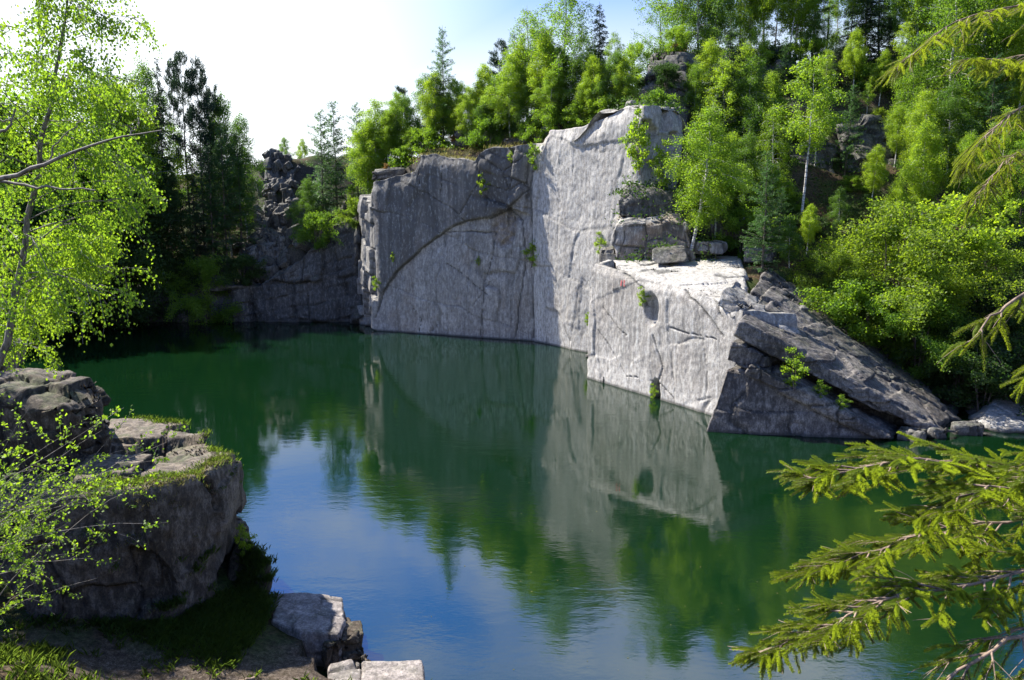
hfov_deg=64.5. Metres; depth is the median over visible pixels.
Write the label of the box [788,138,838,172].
crag
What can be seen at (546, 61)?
birch tree
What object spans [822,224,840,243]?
leafy tree
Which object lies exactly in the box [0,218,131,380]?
birch tree
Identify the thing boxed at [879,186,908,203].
leafy tree
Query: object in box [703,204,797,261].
bush
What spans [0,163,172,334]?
leafy tree
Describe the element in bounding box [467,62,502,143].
birch tree
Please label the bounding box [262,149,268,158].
boulder
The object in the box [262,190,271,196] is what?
boulder
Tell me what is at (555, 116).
bush
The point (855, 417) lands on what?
slanted rock
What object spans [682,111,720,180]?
leafy tree
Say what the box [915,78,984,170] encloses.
birch tree
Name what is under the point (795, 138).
bush
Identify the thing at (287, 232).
boulder
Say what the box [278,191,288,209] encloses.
boulder
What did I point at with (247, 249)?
boulder
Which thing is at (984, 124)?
bush
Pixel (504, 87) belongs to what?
birch tree
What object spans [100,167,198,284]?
leafy tree
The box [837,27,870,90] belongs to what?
birch tree
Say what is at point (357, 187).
larch tree
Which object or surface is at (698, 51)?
bush
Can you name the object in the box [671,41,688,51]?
shrub
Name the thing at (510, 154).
sapling
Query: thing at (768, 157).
bush
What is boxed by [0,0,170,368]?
birch tree
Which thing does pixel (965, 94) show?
birch tree
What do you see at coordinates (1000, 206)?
maple tree
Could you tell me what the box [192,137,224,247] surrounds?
spruce tree
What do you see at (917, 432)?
stone
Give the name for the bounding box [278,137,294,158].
birch tree
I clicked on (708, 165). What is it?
birch tree
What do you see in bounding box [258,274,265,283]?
boulder
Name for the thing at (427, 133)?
bush
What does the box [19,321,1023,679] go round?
water
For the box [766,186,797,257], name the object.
larch tree
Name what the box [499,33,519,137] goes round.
larch tree
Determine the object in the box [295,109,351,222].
larch tree
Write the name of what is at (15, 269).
leafy tree
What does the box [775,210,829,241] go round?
bush
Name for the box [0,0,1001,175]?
sky
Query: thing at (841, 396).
sapling
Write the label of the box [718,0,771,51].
birch tree
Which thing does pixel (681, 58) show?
crag
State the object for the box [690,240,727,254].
boulder
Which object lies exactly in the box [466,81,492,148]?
birch tree
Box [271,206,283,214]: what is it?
boulder
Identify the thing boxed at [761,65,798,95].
bush
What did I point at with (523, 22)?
birch tree
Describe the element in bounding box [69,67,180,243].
birch tree
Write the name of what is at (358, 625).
stone
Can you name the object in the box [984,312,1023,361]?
bush
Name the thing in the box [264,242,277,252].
boulder
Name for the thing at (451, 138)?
boulder
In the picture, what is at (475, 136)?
bush
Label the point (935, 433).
stone
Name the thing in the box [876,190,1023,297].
bush
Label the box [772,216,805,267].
birch tree
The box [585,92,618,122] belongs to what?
bush
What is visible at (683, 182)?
birch tree
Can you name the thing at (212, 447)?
grass
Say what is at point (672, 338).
rock ledge
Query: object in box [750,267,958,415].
slanted rock
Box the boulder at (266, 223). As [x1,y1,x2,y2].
[261,221,269,227]
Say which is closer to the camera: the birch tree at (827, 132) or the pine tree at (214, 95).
the birch tree at (827, 132)
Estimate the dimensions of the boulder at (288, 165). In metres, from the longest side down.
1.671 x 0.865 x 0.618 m
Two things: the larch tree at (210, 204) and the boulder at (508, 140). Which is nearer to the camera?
the boulder at (508, 140)
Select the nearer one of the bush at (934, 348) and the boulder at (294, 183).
the bush at (934, 348)
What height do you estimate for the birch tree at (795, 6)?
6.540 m
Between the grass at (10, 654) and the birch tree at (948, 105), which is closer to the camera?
the grass at (10, 654)
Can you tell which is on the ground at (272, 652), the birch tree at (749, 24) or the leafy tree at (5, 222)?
the leafy tree at (5, 222)
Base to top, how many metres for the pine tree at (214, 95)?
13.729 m
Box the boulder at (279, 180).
[275,178,284,183]
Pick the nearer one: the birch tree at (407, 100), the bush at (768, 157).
the bush at (768, 157)
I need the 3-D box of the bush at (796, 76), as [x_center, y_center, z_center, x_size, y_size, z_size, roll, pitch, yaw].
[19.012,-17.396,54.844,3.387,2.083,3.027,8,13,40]
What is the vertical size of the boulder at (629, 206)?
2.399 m
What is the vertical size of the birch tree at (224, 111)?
13.432 m
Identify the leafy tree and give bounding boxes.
[0,86,170,330]
[0,98,127,329]
[0,142,58,319]
[0,159,200,328]
[0,162,114,339]
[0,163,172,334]
[0,212,50,336]
[58,178,215,329]
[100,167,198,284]
[142,168,200,279]
[345,184,357,199]
[411,117,458,149]
[604,41,652,100]
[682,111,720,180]
[709,48,743,88]
[751,162,799,219]
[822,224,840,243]
[849,193,881,224]
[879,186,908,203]
[923,0,959,34]
[925,0,1022,104]
[948,175,982,219]
[984,132,1023,227]
[988,215,1023,253]
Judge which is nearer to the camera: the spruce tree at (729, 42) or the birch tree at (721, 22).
the spruce tree at (729, 42)
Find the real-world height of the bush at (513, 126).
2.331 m
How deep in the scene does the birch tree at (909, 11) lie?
55.00 m
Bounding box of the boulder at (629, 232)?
[612,210,695,261]
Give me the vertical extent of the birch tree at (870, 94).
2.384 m
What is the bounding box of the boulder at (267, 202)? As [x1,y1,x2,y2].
[264,200,272,206]
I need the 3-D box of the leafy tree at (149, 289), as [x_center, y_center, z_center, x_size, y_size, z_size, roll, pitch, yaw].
[-28.741,-5.109,59.118,10.625,13.870,13.603,1,10,8]
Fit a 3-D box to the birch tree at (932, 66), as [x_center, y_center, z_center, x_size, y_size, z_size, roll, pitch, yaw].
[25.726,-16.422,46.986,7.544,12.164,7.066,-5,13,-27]
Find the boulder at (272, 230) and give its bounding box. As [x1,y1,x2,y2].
[255,227,279,232]
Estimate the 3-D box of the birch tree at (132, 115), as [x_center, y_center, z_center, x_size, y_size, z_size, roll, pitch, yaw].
[-28.267,-12.576,61.616,8.345,14.099,8.374,4,10,23]
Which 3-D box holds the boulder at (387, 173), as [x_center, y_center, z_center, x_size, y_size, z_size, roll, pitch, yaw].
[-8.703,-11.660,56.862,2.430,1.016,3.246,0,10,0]
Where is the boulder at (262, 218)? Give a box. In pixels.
[260,216,270,222]
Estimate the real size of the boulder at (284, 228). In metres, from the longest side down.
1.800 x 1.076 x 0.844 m
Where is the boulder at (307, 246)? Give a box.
[292,239,313,251]
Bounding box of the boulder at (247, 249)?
[245,244,257,255]
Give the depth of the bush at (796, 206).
45.67 m
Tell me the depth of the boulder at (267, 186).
71.43 m
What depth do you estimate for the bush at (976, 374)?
34.12 m
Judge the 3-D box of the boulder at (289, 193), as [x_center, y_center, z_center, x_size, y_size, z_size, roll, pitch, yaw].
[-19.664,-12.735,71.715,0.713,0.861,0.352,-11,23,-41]
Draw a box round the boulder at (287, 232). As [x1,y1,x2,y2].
[284,224,302,242]
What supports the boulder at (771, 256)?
on the ground at (272, 652)
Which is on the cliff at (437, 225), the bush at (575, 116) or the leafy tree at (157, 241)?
the bush at (575, 116)
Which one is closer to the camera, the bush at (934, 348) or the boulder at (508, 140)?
the bush at (934, 348)
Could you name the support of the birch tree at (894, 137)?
on the ground at (272, 652)
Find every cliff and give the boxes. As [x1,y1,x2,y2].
[84,200,363,324]
[357,105,695,352]
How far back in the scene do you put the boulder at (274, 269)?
62.92 m
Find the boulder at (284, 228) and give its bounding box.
[280,226,287,236]
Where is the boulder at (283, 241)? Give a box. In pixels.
[278,235,290,248]
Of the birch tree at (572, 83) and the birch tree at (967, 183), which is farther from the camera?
the birch tree at (572, 83)
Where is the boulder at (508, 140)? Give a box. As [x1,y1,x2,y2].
[502,136,529,144]
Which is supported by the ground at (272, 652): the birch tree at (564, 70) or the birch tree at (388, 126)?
the birch tree at (388, 126)
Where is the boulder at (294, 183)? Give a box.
[289,179,299,187]
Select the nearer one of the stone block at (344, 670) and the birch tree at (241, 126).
the stone block at (344, 670)
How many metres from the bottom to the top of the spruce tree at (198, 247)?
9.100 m
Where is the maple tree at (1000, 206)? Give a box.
[958,188,1023,233]
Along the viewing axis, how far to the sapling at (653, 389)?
37.86 m
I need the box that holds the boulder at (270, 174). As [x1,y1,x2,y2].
[265,169,272,179]
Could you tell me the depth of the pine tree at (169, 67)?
65.51 m
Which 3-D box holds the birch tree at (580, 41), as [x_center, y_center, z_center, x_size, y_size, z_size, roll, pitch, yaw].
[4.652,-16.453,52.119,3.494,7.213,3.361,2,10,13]
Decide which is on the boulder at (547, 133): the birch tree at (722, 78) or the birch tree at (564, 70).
the birch tree at (564, 70)
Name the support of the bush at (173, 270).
on the ground at (272, 652)
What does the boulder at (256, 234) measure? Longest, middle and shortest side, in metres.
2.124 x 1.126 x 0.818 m
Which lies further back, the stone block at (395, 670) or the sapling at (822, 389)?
the sapling at (822, 389)
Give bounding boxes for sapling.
[233,523,257,556]
[371,275,381,290]
[477,174,490,195]
[507,150,513,162]
[520,239,538,267]
[526,137,540,171]
[594,230,605,253]
[618,118,645,163]
[623,104,650,174]
[636,286,651,306]
[647,137,674,187]
[649,383,658,398]
[779,346,809,389]
[812,379,832,398]
[835,394,850,410]
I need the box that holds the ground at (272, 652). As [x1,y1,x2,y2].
[0,50,1023,679]
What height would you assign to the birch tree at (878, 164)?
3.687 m
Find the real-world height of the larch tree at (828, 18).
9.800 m
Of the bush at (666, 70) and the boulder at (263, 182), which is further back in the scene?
the boulder at (263, 182)
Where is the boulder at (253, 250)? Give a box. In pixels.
[249,246,260,260]
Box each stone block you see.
[271,592,345,666]
[327,659,361,679]
[361,660,424,679]
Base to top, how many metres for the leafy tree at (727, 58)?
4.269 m
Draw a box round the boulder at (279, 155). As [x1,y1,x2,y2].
[274,151,283,162]
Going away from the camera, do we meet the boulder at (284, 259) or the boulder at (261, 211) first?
the boulder at (284, 259)
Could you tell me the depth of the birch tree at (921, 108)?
45.34 m
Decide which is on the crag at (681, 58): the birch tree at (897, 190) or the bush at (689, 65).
the bush at (689, 65)
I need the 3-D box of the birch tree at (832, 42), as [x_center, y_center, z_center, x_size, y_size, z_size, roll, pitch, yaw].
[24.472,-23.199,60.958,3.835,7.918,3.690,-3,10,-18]
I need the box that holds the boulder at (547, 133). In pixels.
[529,122,566,138]
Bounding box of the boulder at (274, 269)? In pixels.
[264,250,280,281]
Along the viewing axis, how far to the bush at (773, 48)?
57.25 m
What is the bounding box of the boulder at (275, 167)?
[273,161,278,172]
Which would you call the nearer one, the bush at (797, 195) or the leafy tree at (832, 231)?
the leafy tree at (832, 231)
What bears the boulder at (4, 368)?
on the ground at (272, 652)
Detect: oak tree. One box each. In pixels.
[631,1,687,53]
[632,0,695,28]
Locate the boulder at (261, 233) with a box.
[258,231,270,242]
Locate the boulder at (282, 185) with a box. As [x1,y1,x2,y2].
[280,183,284,197]
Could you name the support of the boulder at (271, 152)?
on the ground at (272, 652)
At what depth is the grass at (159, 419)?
19.74 m
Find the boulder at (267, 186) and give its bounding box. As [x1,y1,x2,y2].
[263,183,270,191]
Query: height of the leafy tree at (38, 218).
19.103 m
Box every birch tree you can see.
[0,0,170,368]
[0,89,146,298]
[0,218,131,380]
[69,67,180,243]
[84,79,200,232]
[119,55,194,208]
[191,91,253,257]
[221,111,266,241]
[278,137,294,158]
[284,176,326,241]
[292,139,309,158]
[333,206,341,219]
[340,118,387,193]
[342,98,395,182]
[373,109,400,167]
[375,90,411,157]
[389,94,421,149]
[401,130,419,161]
[402,73,448,148]
[415,71,455,141]
[435,78,465,147]
[445,79,471,147]
[450,85,481,143]
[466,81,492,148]
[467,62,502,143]
[471,71,514,140]
[478,54,529,138]
[493,8,554,112]
[503,42,531,119]
[508,71,549,137]
[518,0,606,107]
[518,30,570,136]
[521,18,554,107]
[528,63,567,122]
[541,44,576,97]
[556,53,593,128]
[558,29,605,113]
[575,70,597,120]
[576,54,612,114]
[591,49,632,114]
[595,30,636,99]
[609,56,641,106]
[654,0,743,51]
[661,102,763,250]
[673,177,691,201]
[674,62,717,148]
[682,0,743,53]
[688,35,725,108]
[689,57,750,138]
[696,160,734,237]
[705,53,784,167]
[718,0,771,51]
[718,130,755,211]
[720,39,764,137]
[723,131,774,218]
[727,0,775,47]
[741,23,774,69]
[751,107,799,191]
[753,70,794,145]
[756,0,786,33]
[758,0,827,64]
[762,52,852,214]
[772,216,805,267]
[776,0,820,54]
[795,203,822,253]
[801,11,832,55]
[801,93,835,166]
[812,0,857,50]
[816,49,840,77]
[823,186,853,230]
[836,0,860,49]
[837,0,912,54]
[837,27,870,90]
[859,83,876,107]
[860,145,889,198]
[869,49,896,105]
[872,176,917,239]
[880,64,947,152]
[882,0,907,40]
[884,104,909,167]
[889,21,919,60]
[890,0,1023,146]
[893,0,938,48]
[895,118,956,215]
[897,88,965,173]
[901,10,927,51]
[903,0,942,31]
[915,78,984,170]
[919,0,1023,110]
[934,38,1011,149]
[937,130,995,224]
[955,72,1000,140]
[970,106,1023,202]
[991,37,1023,120]
[993,14,1023,116]
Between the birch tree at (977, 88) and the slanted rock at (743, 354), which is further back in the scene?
the birch tree at (977, 88)
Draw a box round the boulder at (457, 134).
[451,130,477,146]
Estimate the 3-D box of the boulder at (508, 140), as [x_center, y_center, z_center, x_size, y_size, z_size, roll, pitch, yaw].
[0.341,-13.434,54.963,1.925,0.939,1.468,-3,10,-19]
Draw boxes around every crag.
[625,100,635,106]
[638,50,708,167]
[757,46,794,89]
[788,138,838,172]
[836,114,898,172]
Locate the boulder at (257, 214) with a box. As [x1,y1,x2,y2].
[248,211,261,225]
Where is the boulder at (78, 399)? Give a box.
[0,368,112,478]
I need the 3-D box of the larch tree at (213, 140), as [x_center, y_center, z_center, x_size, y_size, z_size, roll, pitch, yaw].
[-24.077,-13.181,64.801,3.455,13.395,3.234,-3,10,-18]
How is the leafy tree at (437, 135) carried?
on the ground at (272, 652)
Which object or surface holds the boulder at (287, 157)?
on the ground at (272, 652)
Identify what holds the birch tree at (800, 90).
on the ground at (272, 652)
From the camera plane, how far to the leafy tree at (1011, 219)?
39.59 m
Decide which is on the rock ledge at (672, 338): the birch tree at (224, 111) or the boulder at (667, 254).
the boulder at (667, 254)
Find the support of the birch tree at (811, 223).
on the ground at (272, 652)
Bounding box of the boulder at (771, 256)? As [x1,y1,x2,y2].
[743,247,776,263]
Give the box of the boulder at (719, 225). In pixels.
[697,216,752,240]
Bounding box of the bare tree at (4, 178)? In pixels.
[0,109,161,190]
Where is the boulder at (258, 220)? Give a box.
[255,217,261,224]
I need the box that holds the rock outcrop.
[706,364,893,438]
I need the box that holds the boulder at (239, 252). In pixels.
[238,243,246,256]
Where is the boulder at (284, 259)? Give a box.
[279,247,289,268]
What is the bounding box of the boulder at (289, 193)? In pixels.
[286,191,292,196]
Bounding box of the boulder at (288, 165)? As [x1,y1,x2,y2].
[284,161,292,169]
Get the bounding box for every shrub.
[0,391,188,642]
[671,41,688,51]
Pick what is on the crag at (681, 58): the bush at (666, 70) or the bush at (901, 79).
the bush at (666, 70)
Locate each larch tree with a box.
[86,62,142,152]
[185,144,233,275]
[192,92,232,254]
[198,118,253,271]
[215,129,265,253]
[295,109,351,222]
[315,101,355,214]
[338,100,366,200]
[424,27,458,142]
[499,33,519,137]
[739,150,787,273]
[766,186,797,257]
[775,36,795,95]
[789,0,839,63]
[830,84,866,176]
[871,3,1023,228]
[958,50,1022,177]
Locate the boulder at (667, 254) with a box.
[652,245,687,263]
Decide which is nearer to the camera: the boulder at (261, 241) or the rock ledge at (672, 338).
the rock ledge at (672, 338)
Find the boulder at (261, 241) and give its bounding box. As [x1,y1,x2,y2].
[255,239,266,244]
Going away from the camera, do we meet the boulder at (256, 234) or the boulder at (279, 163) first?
the boulder at (256, 234)
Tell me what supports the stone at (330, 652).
on the ground at (272, 652)
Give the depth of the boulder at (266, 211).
68.60 m
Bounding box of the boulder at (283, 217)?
[279,211,287,223]
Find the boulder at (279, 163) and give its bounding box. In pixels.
[275,159,283,170]
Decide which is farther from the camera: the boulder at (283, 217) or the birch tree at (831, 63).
the boulder at (283, 217)
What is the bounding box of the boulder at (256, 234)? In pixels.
[248,228,270,243]
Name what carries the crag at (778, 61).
on the ground at (272, 652)
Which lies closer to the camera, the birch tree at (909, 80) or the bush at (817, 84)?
the birch tree at (909, 80)
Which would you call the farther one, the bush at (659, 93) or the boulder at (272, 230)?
the boulder at (272, 230)
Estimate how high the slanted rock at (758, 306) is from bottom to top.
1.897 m
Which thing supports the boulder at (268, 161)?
on the ground at (272, 652)
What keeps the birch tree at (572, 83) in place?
on the cliff at (437, 225)
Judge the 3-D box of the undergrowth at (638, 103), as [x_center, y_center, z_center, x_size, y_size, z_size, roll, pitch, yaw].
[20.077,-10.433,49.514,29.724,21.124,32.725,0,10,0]
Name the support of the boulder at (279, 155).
on the ground at (272, 652)
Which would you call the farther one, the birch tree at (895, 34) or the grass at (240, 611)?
the birch tree at (895, 34)
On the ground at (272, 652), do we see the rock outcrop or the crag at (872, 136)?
the crag at (872, 136)
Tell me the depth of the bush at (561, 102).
52.01 m
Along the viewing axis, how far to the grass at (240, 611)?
15.50 m
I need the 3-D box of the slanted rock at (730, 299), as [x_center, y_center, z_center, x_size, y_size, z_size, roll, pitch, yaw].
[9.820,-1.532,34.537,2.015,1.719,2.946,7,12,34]
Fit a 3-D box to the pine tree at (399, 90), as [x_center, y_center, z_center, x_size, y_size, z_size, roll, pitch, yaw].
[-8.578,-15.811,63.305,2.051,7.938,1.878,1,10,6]
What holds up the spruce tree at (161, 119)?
on the ground at (272, 652)
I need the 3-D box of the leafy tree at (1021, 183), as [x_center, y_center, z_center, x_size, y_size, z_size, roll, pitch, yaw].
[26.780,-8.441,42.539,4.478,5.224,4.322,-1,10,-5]
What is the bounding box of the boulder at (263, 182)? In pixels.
[257,174,268,194]
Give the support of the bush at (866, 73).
on the ground at (272, 652)
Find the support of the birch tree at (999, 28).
on the ground at (272, 652)
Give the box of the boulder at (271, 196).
[268,192,275,201]
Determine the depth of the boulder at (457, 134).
56.77 m
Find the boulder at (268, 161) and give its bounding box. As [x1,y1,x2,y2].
[263,157,273,169]
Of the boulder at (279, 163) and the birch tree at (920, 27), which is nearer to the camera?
the birch tree at (920, 27)
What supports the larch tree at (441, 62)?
on the ground at (272, 652)
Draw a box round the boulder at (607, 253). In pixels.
[599,246,616,262]
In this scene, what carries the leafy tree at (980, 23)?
on the ground at (272, 652)
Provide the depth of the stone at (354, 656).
15.92 m
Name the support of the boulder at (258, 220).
on the ground at (272, 652)
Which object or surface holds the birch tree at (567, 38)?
on the ground at (272, 652)
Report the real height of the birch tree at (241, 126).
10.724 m
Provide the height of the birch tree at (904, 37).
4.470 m
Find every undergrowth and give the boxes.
[124,164,365,282]
[379,100,637,167]
[604,37,1023,393]
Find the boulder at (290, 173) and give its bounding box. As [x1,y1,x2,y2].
[286,169,294,179]
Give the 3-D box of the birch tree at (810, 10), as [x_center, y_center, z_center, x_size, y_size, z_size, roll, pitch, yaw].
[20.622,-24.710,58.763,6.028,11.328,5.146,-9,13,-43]
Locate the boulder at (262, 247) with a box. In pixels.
[257,244,266,254]
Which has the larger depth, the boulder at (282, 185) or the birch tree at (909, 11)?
the boulder at (282, 185)
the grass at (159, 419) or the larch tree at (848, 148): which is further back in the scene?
the larch tree at (848, 148)
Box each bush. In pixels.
[129,256,203,299]
[144,250,245,325]
[214,253,272,287]
[289,210,343,251]
[334,193,360,230]
[387,145,411,166]
[399,126,449,155]
[455,112,520,148]
[492,107,523,138]
[512,117,547,143]
[519,103,573,142]
[541,92,569,125]
[562,100,596,128]
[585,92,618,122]
[634,76,654,98]
[641,87,681,106]
[650,62,681,91]
[655,62,685,82]
[656,23,694,53]
[684,62,711,83]
[693,48,707,62]
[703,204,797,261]
[756,44,782,64]
[759,154,778,164]
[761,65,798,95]
[765,142,791,161]
[768,187,810,213]
[770,190,799,213]
[770,195,1023,364]
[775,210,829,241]
[777,41,806,61]
[777,68,812,88]
[781,244,896,315]
[784,122,807,143]
[785,37,828,67]
[791,276,924,344]
[799,69,829,89]
[838,175,867,192]
[838,232,1023,360]
[841,61,897,89]
[867,294,980,379]
[871,107,890,118]
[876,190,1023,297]
[887,68,908,86]
[891,141,925,167]
[893,311,1023,404]
[925,337,1023,415]
[935,273,1023,336]
[969,116,1019,139]
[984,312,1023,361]
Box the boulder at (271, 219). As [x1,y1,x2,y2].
[269,212,275,224]
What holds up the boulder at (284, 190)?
on the ground at (272, 652)
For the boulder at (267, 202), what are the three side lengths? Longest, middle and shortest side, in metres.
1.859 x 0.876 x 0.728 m
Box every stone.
[321,617,363,672]
[342,620,363,645]
[342,648,370,666]
[897,426,926,441]
[926,427,959,438]
[950,420,983,435]
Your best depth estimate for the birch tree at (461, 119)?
55.99 m
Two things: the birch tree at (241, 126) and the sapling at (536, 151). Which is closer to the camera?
the sapling at (536, 151)
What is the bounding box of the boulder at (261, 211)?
[253,205,263,215]
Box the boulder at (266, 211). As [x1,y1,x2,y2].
[264,207,270,217]
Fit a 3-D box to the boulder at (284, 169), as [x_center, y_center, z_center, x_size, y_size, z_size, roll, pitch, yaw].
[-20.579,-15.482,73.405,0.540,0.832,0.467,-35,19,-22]
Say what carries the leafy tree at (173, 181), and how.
on the ground at (272, 652)
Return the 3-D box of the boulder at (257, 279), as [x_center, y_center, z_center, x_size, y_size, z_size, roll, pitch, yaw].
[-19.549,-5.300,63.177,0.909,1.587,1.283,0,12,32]
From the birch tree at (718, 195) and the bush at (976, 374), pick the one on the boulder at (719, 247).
the birch tree at (718, 195)
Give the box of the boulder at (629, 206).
[618,183,684,217]
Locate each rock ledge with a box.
[0,418,249,625]
[587,254,797,415]
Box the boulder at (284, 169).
[281,165,287,172]
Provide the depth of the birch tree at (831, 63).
51.60 m
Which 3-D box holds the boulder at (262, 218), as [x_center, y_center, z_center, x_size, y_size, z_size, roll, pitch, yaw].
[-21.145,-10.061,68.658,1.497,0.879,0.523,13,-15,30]
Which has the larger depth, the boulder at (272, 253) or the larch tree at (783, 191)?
the boulder at (272, 253)
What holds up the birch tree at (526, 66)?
on the ground at (272, 652)
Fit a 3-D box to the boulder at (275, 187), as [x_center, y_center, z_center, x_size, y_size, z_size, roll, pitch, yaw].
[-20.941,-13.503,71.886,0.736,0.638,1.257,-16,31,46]
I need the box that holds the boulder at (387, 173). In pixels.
[372,167,404,180]
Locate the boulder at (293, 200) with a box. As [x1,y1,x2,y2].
[284,197,298,203]
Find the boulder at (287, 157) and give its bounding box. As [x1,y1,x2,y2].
[284,154,291,163]
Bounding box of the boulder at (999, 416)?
[965,398,1023,432]
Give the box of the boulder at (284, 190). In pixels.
[280,188,287,196]
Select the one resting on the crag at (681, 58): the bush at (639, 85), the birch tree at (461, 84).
the bush at (639, 85)
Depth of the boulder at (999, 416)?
33.45 m
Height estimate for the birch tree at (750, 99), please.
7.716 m
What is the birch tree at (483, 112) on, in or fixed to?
on the ground at (272, 652)
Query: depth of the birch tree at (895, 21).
56.96 m
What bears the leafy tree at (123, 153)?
on the ground at (272, 652)
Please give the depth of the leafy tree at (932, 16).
57.55 m
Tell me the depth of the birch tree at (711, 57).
51.48 m
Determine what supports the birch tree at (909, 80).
on the ground at (272, 652)
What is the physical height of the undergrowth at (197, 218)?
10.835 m
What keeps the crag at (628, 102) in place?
on the ground at (272, 652)
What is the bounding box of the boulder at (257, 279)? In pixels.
[252,262,266,281]
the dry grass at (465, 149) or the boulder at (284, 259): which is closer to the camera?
the dry grass at (465, 149)
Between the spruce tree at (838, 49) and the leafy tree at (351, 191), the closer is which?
the spruce tree at (838, 49)
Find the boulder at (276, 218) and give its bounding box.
[273,212,281,228]
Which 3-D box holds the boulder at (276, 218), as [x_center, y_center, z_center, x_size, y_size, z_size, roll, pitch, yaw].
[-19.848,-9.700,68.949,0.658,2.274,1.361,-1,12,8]
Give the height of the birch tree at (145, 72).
15.060 m
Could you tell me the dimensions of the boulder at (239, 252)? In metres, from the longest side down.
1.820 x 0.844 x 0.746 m
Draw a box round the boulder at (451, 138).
[447,135,456,142]
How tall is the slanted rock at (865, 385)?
5.836 m
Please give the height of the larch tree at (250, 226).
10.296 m
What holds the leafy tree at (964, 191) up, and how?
on the ground at (272, 652)
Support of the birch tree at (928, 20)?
on the crag
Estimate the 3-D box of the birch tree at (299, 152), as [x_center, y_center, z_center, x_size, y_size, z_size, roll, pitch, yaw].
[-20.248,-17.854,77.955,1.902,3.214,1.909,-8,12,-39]
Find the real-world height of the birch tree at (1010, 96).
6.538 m
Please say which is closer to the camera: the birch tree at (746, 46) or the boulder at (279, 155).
the birch tree at (746, 46)
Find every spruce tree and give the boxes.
[148,58,185,253]
[178,159,223,274]
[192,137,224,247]
[579,2,612,97]
[691,24,759,172]
[728,292,1023,679]
[827,37,848,86]
[839,0,895,59]
[880,16,895,55]
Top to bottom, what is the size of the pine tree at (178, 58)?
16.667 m
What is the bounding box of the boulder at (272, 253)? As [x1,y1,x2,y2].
[266,249,276,263]
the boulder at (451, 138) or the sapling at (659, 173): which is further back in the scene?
the boulder at (451, 138)
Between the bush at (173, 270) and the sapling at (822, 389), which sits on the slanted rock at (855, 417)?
the sapling at (822, 389)
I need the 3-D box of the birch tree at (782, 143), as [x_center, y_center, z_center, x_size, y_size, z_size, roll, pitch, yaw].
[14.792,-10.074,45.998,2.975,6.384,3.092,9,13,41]
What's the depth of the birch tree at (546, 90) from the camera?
51.64 m
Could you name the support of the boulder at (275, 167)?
on the ground at (272, 652)
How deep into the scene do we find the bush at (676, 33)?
53.32 m
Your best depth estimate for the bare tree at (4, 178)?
7.04 m
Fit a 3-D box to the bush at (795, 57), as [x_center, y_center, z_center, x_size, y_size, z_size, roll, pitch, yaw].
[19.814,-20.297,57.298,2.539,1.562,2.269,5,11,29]
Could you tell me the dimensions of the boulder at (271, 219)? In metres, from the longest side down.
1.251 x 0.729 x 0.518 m
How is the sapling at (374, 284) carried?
on the cliff at (437, 225)
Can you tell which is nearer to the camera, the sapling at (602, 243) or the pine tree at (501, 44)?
the sapling at (602, 243)
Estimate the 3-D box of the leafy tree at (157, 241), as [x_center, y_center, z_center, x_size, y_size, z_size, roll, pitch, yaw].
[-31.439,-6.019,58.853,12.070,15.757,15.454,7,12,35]
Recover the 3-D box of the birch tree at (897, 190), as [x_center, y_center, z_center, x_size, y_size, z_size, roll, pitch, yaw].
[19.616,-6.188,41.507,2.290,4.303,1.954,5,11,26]
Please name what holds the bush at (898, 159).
on the ground at (272, 652)
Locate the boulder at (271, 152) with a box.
[268,148,279,158]
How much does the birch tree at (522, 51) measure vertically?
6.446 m
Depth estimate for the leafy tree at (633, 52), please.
59.06 m
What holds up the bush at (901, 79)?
on the ground at (272, 652)
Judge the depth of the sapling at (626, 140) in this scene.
44.90 m
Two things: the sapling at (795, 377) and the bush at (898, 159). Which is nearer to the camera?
the sapling at (795, 377)
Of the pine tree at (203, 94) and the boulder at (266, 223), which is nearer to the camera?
the pine tree at (203, 94)
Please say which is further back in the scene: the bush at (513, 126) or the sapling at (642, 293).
the bush at (513, 126)
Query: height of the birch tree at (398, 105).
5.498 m
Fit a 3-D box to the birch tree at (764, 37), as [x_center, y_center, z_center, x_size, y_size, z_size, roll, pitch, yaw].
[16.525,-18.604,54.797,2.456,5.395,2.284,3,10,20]
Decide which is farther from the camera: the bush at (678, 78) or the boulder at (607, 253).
the bush at (678, 78)
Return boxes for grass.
[0,540,283,670]
[0,629,431,679]
[55,450,244,569]
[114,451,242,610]
[128,413,190,431]
[193,428,240,462]
[406,127,540,172]
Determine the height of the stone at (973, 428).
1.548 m
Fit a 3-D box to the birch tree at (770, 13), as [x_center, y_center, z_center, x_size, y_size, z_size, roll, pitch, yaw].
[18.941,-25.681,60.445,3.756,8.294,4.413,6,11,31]
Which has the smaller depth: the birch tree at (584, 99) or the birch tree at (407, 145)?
the birch tree at (584, 99)
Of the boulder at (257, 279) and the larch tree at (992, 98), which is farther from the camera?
the boulder at (257, 279)
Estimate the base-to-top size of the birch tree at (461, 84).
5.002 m
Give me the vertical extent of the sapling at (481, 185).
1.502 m
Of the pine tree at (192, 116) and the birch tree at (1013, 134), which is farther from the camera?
the pine tree at (192, 116)
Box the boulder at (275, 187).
[270,182,279,191]
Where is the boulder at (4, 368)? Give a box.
[0,336,24,370]
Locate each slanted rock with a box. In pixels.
[716,281,757,317]
[728,339,793,368]
[733,287,961,432]
[743,298,799,333]
[745,363,899,438]
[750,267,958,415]
[765,301,876,374]
[789,366,906,424]
[798,305,939,405]
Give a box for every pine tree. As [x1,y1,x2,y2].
[162,59,182,212]
[165,48,201,255]
[182,54,214,244]
[194,76,217,217]
[205,84,226,253]
[390,84,409,140]
[486,38,509,124]
[765,5,785,43]
[820,0,839,47]

